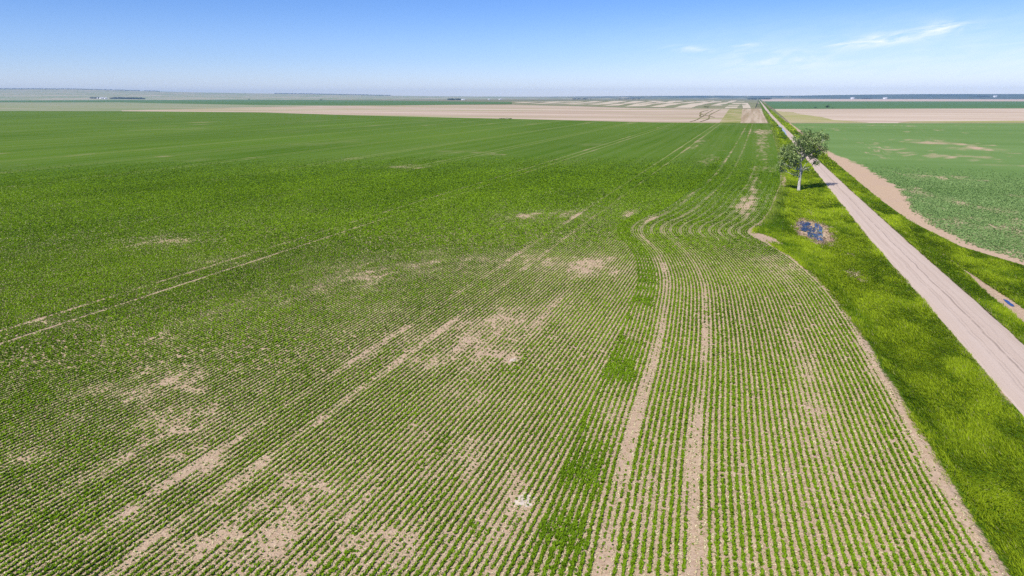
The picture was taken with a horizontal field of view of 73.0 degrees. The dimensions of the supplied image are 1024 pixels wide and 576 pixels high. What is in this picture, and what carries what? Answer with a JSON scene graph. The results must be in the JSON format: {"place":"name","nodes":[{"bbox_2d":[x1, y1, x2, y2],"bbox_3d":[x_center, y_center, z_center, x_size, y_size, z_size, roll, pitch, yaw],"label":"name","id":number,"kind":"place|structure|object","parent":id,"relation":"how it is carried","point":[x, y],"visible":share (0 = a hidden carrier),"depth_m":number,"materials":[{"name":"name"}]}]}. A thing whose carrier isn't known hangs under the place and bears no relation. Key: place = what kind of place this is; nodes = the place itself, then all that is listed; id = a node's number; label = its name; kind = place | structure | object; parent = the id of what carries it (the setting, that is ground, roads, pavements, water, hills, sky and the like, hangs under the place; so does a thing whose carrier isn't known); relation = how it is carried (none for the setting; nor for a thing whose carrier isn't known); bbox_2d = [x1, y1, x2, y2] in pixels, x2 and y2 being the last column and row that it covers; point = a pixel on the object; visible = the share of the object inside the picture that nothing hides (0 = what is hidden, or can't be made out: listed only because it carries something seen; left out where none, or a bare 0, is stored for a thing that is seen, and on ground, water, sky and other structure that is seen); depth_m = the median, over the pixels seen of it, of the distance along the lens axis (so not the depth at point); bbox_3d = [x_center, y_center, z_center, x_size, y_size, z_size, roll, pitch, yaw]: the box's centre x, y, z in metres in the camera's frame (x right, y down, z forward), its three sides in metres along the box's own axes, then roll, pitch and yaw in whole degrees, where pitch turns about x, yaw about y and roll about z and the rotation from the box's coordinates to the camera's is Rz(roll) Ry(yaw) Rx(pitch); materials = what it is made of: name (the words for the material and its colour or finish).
{"place":"outdoors","nodes":[
{"label":"outdoors","id":0,"kind":"place"},
{"bbox_2d":[0,102,379,110],"bbox_3d":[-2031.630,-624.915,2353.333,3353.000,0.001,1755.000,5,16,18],"label":"distant pasture","id":1,"kind":"structure","parent":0,"point":[62,106],"depth_m":1807.20,"materials":[{"name":"beige plant"}]},
{"bbox_2d":[0,100,511,104],"bbox_3d":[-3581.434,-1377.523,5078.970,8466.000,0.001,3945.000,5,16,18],"label":"distant crop","id":2,"kind":"object","parent":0,"point":[307,102],"visible":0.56,"depth_m":3116.03,"materials":[{"name":"green plant"}]},
{"bbox_2d":[121,105,766,122],"bbox_3d":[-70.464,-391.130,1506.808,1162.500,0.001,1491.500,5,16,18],"label":"stubble field","id":3,"kind":"structure","parent":0,"point":[664,115],"depth_m":1187.20,"materials":[{"name":"beige soil"}]},
{"bbox_2d":[0,111,1002,575],"bbox_3d":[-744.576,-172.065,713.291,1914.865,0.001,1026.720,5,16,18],"label":"crop field","id":4,"kind":"structure","parent":0,"point":[40,141],"depth_m":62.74,"materials":[{"name":"green plant"}]},
{"bbox_2d":[0,185,1003,575],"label":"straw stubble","id":5,"kind":"object","parent":4,"relation":"on","point":[480,413],"visible":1,"depth_m":52.80,"materials":[{"name":"green plant"}]},
{"bbox_2d":[514,492,534,506],"bbox_3d":[0.797,13.089,42.744,1.175,0.001,1.714,5,16,18],"label":"bare spot","id":6,"kind":"object","parent":4,"relation":"on","point":[522,502],"visible":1,"depth_m":42.68,"materials":[{"name":"soil"}]},
{"bbox_2d":[0,89,1023,99],"bbox_3d":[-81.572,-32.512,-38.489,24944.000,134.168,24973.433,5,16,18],"label":"hills","id":7,"kind":"structure","parent":0,"point":[44,94],"depth_m":8707.03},
{"bbox_2d":[0,88,150,90],"bbox_3d":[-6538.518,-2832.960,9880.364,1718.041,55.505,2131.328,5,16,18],"label":"skyline wood","id":8,"kind":"object","parent":7,"relation":"on","point":[70,88],"visible":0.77,"depth_m":10038.77,"materials":[{"name":"green plant"}]},
{"bbox_2d":[110,97,144,98],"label":"shelterbelt","id":9,"kind":"object","parent":7,"relation":"on","point":[126,98],"visible":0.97,"depth_m":6030.60,"materials":[{"name":"green plant"}]},
{"bbox_2d":[274,93,390,95],"bbox_3d":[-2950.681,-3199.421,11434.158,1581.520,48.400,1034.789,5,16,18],"label":"skyline wood","id":10,"kind":"object","parent":7,"relation":"on","point":[334,94],"visible":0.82,"depth_m":11463.61,"materials":[{"name":"green plant"}]},
{"bbox_2d":[0,0,1023,96],"label":"sky","id":11,"kind":"structure","parent":0,"point":[495,48],"materials":[{"name":"blue"}]},
{"bbox_2d":[533,101,582,103],"bbox_3d":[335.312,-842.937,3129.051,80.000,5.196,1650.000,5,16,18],"label":"fallow strip","id":12,"kind":"object","parent":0,"point":[554,102],"visible":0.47,"depth_m":2625.95,"materials":[{"name":"beige soil"}]},
{"bbox_2d":[162,99,992,316],"bbox_3d":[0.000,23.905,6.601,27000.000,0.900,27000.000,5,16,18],"label":"ground","id":13,"kind":"structure","parent":0,"point":[758,106],"depth_m":4937.52,"materials":[{"name":"beige soil"}]},
{"bbox_2d":[562,101,600,103],"bbox_3d":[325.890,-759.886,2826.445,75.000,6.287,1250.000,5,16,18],"label":"fallow strip","id":14,"kind":"object","parent":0,"point":[582,102],"visible":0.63,"depth_m":2708.70,"materials":[{"name":"beige soil"}]},
{"bbox_2d":[566,101,624,104],"bbox_3d":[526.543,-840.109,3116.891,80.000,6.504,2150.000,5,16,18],"label":"fallow strip","id":15,"kind":"object","parent":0,"point":[604,102],"visible":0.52,"depth_m":2699.83,"materials":[{"name":"beige soil"}]},
{"bbox_2d":[592,101,643,104],"bbox_3d":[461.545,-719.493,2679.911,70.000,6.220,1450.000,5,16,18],"label":"fallow strip","id":16,"kind":"object","parent":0,"point":[626,102],"visible":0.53,"depth_m":2676.40,"materials":[{"name":"beige soil"}]},
{"bbox_2d":[604,101,662,105],"bbox_3d":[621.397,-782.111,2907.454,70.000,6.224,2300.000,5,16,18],"label":"fallow strip","id":17,"kind":"object","parent":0,"point":[631,103],"visible":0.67,"depth_m":2126.66,"materials":[{"name":"beige soil"}]},
{"bbox_2d":[512,100,757,108],"bbox_3d":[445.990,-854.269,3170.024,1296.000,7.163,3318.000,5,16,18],"label":"strip field","id":18,"kind":"structure","parent":0,"point":[752,103],"depth_m":2122.98,"materials":[{"name":"beige soil"}]},
{"bbox_2d":[629,101,682,105],"bbox_3d":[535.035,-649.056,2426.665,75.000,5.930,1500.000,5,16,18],"label":"fallow strip","id":19,"kind":"object","parent":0,"point":[642,104],"visible":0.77,"depth_m":2012.60,"materials":[{"name":"beige soil"}]},
{"bbox_2d":[652,101,705,106],"bbox_3d":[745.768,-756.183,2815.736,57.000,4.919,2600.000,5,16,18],"label":"fallow strip","id":20,"kind":"object","parent":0,"point":[663,105],"visible":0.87,"depth_m":1904.71,"materials":[{"name":"beige soil"}]},
{"bbox_2d":[675,101,721,107],"bbox_3d":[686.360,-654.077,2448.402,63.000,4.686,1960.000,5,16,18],"label":"fallow strip","id":21,"kind":"object","parent":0,"point":[691,105],"visible":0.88,"depth_m":1927.06,"materials":[{"name":"beige soil"}]},
{"bbox_2d":[714,100,737,104],"bbox_3d":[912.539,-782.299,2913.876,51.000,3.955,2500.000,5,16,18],"label":"fallow strip","id":22,"kind":"object","parent":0,"point":[726,102],"visible":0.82,"depth_m":2773.79,"materials":[{"name":"beige soil"}]},
{"bbox_2d":[720,109,741,122],"bbox_3d":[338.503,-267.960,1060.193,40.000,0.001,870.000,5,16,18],"label":"weedy strip","id":23,"kind":"object","parent":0,"point":[732,116],"visible":1,"depth_m":877.90,"materials":[{"name":"plant"}]},
{"bbox_2d":[725,101,743,107],"bbox_3d":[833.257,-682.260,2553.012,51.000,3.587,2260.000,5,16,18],"label":"fallow strip","id":24,"kind":"object","parent":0,"point":[735,106],"visible":0.66,"depth_m":1779.86,"materials":[{"name":"beige soil"}]},
{"bbox_2d":[741,103,750,107],"bbox_3d":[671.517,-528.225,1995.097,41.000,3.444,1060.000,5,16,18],"label":"fallow strip","id":25,"kind":"object","parent":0,"point":[747,105],"visible":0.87,"depth_m":1777.26,"materials":[{"name":"beige soil"}]},
{"bbox_2d":[740,109,765,122],"bbox_3d":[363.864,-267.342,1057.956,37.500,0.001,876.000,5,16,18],"label":"striped stubble field","id":26,"kind":"structure","parent":0,"point":[751,115],"depth_m":877.90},
{"bbox_2d":[776,111,867,122],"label":"weedy corner","id":27,"kind":"object","parent":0,"point":[792,117],"visible":1,"depth_m":762.64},
{"bbox_2d":[750,99,1023,575],"bbox_3d":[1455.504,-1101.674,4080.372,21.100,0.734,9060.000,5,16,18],"label":"verge","id":28,"kind":"structure","parent":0,"point":[953,488],"depth_m":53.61,"materials":[{"name":"green plant"}]},
{"bbox_2d":[776,128,830,189],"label":"cottonwood tree","id":29,"kind":"object","parent":28,"relation":"on","point":[807,141],"visible":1,"depth_m":184.44,"materials":[{"name":"green plant"}]},
{"bbox_2d":[797,221,814,231],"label":"puddle","id":30,"kind":"object","parent":28,"relation":"on","point":[805,228],"visible":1,"depth_m":135.27,"materials":[{"name":"liquid"}]},
{"bbox_2d":[810,223,823,242],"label":"puddle","id":31,"kind":"object","parent":28,"relation":"on","point":[813,231],"visible":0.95,"depth_m":129.36,"materials":[{"name":"liquid"}]},
{"bbox_2d":[791,209,866,282],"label":"dead reeds","id":32,"kind":"object","parent":28,"relation":"on","point":[824,239],"visible":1,"depth_m":126.94,"materials":[{"name":"plant"}]},
{"bbox_2d":[759,100,1023,415],"bbox_3d":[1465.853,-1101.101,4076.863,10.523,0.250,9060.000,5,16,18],"label":"road","id":33,"kind":"structure","parent":0,"point":[991,344],"depth_m":82.75,"materials":[{"name":"beige gravel"}]},
{"bbox_2d":[759,99,1023,344],"bbox_3d":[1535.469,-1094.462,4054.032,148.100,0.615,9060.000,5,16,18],"label":"verge","id":34,"kind":"structure","parent":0,"point":[1017,309],"depth_m":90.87,"materials":[{"name":"green plant"}]},
{"bbox_2d":[761,99,1023,100],"bbox_3d":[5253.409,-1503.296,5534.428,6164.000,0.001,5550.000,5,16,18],"label":"distant fallow","id":35,"kind":"structure","parent":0,"point":[892,99],"depth_m":6794.12,"materials":[{"name":"beige soil"}]},
{"bbox_2d":[764,101,1023,108],"bbox_3d":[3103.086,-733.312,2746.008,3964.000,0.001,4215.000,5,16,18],"label":"distant crop","id":36,"kind":"object","parent":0,"point":[886,104],"visible":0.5,"depth_m":2289.44,"materials":[{"name":"green plant"}]},
{"bbox_2d":[775,108,1023,122],"bbox_3d":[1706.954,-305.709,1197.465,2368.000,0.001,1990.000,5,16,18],"label":"stubble field","id":37,"kind":"structure","parent":0,"point":[908,115],"depth_m":984.14,"materials":[{"name":"beige soil"}]},
{"bbox_2d":[790,123,1023,264],"bbox_3d":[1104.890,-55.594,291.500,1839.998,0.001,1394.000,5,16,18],"label":"pulse field","id":38,"kind":"structure","parent":0,"point":[856,148],"depth_m":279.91,"materials":[{"name":"green plant"}]},
{"bbox_2d":[899,121,1023,122],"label":"weedy edge","id":39,"kind":"object","parent":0,"point":[963,122],"visible":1,"depth_m":671.37,"materials":[{"name":"green plant"}]}
]}

